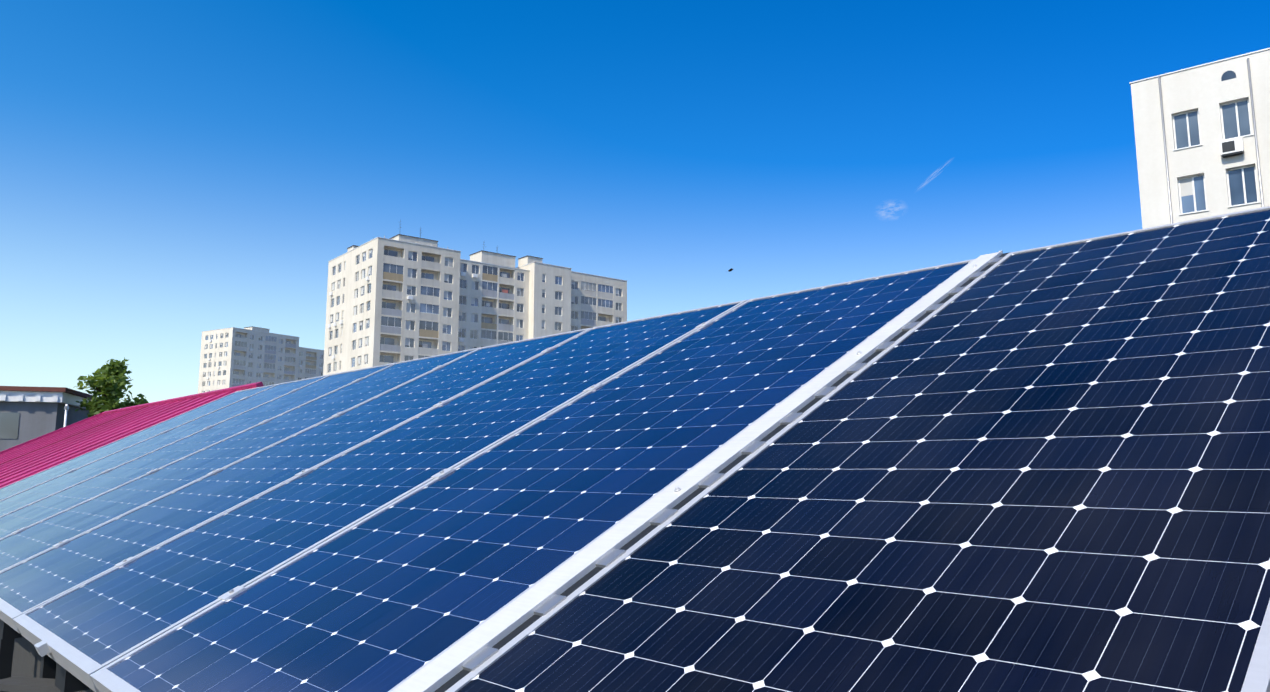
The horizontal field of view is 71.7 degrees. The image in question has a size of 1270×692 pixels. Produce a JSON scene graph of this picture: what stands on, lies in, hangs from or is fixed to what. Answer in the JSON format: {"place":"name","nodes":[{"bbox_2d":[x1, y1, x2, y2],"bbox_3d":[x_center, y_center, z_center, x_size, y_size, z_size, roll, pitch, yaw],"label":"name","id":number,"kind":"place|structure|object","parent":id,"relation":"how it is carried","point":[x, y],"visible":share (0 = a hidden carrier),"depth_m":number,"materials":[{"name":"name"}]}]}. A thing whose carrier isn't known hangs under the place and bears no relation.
{"place":"outdoors","nodes":[
{"label":"outdoors","id":0,"kind":"place"},
{"bbox_2d":[0,386,96,451],"bbox_3d":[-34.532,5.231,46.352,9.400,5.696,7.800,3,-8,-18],"label":"building","id":1,"kind":"structure","parent":0,"point":[28,413],"depth_m":44.22,"materials":[{"name":"white"}]},
{"bbox_2d":[0,382,263,487],"bbox_3d":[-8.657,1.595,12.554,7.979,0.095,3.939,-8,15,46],"label":"roof","id":2,"kind":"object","parent":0,"point":[19,462],"visible":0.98,"depth_m":12.23,"materials":[{"name":"pink metal"}]},
{"bbox_2d":[198,326,323,393],"bbox_3d":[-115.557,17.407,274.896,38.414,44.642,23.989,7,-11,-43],"label":"apartment block","id":3,"kind":"structure","parent":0,"point":[232,357],"depth_m":264.80,"materials":[{"name":"white concrete"}]},
{"bbox_2d":[323,221,626,375],"bbox_3d":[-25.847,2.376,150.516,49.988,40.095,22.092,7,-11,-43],"label":"apartment block","id":4,"kind":"structure","parent":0,"point":[398,298],"depth_m":138.14,"materials":[{"name":"white concrete"}]},
{"bbox_2d":[0,0,1269,404],"label":"sky","id":5,"kind":"structure","parent":0,"point":[172,172],"materials":[{"name":"blue"}]},
{"bbox_2d":[1129,48,1269,228],"bbox_3d":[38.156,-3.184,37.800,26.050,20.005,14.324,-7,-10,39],"label":"white building","id":6,"kind":"structure","parent":0,"point":[1202,136],"depth_m":40.04,"materials":[{"name":"white paint"}]},
{"label":"ground","id":7,"kind":"structure","parent":0,"visible":0},
{"bbox_2d":[0,638,56,691],"bbox_3d":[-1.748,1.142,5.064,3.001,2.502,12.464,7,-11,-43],"label":"array frame supports","id":8,"kind":"object","parent":7,"relation":"on","point":[48,667],"visible":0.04,"depth_m":5.55,"materials":[{"name":"metal"}]},
{"bbox_2d":[0,384,277,500],"bbox_3d":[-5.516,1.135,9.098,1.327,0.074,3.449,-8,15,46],"label":"solar panel","id":9,"kind":"object","parent":8,"relation":"on","point":[12,489],"visible":0.71,"depth_m":9.26,"materials":[{"name":"glass"}]},
{"bbox_2d":[0,374,330,516],"bbox_3d":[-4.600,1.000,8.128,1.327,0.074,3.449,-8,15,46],"label":"solar panel","id":10,"kind":"object","parent":8,"relation":"on","point":[69,479],"visible":0.81,"depth_m":8.18,"materials":[{"name":"glass"}]},
{"bbox_2d":[0,363,394,538],"bbox_3d":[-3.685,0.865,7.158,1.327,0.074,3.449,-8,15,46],"label":"solar panel","id":11,"kind":"object","parent":8,"relation":"on","point":[63,500],"visible":0.77,"depth_m":7.10,"materials":[{"name":"glass"}]},
{"bbox_2d":[0,348,478,571],"bbox_3d":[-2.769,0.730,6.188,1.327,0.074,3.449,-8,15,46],"label":"solar panel","id":12,"kind":"object","parent":8,"relation":"on","point":[33,540],"visible":0.75,"depth_m":5.99,"materials":[{"name":"glass"}]},
{"bbox_2d":[0,328,590,632],"bbox_3d":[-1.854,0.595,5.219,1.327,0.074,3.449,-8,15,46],"label":"solar panel","id":13,"kind":"object","parent":8,"relation":"on","point":[29,584],"visible":0.71,"depth_m":4.85,"materials":[{"name":"glass"}]},
{"bbox_2d":[12,321,711,656],"bbox_3d":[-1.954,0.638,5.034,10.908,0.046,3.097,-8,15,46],"label":"module clamps","id":14,"kind":"object","parent":8,"relation":"attached to","point":[42,648],"visible":0.58,"depth_m":3.89,"materials":[{"name":"metal"}]},
{"bbox_2d":[13,300,746,691],"bbox_3d":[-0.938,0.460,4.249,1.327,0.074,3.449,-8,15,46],"label":"solar panel","id":15,"kind":"object","parent":8,"relation":"on","point":[85,630],"visible":0.79,"depth_m":3.75,"materials":[{"name":"glass"}]},
{"bbox_2d":[90,259,974,691],"bbox_3d":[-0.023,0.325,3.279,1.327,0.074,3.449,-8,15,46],"label":"solar panel","id":16,"kind":"object","parent":8,"relation":"on","point":[396,593],"visible":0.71,"depth_m":2.77,"materials":[{"name":"glass"}]},
{"bbox_2d":[391,250,1010,691],"bbox_3d":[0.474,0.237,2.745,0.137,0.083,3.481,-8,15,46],"label":"panel frame","id":17,"kind":"object","parent":8,"relation":"on","point":[483,642],"visible":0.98,"depth_m":2.32,"materials":[{"name":"metal"}]},
{"bbox_2d":[445,206,1269,691],"bbox_3d":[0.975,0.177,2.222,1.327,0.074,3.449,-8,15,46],"label":"solar panel","id":18,"kind":"object","parent":8,"relation":"on","point":[1045,468],"visible":1,"depth_m":1.80,"materials":[{"name":"glass"}]},
{"bbox_2d":[0,619,89,691],"bbox_3d":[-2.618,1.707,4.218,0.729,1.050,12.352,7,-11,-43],"label":"ballast wall","id":19,"kind":"structure","parent":7,"relation":"on","point":[26,661],"depth_m":5.70,"materials":[{"name":"concrete"}]},
{"bbox_2d":[0,676,93,691],"bbox_3d":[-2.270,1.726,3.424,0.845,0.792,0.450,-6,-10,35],"label":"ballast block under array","id":20,"kind":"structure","parent":7,"relation":"on","point":[20,684],"depth_m":3.52,"materials":[{"name":"concrete"}]},
{"bbox_2d":[64,404,68,426],"bbox_3d":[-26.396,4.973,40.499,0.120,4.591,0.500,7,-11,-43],"label":"white pole","id":21,"kind":"object","parent":7,"relation":"on","point":[66,407],"visible":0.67,"depth_m":40.70,"materials":[{"name":"white metal"}]},
{"bbox_2d":[73,357,147,417],"bbox_3d":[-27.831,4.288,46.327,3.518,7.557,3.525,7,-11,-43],"label":"tree","id":22,"kind":"object","parent":7,"relation":"on","point":[110,383],"visible":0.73,"depth_m":45.90,"materials":[{"name":"green plant"}]}
]}

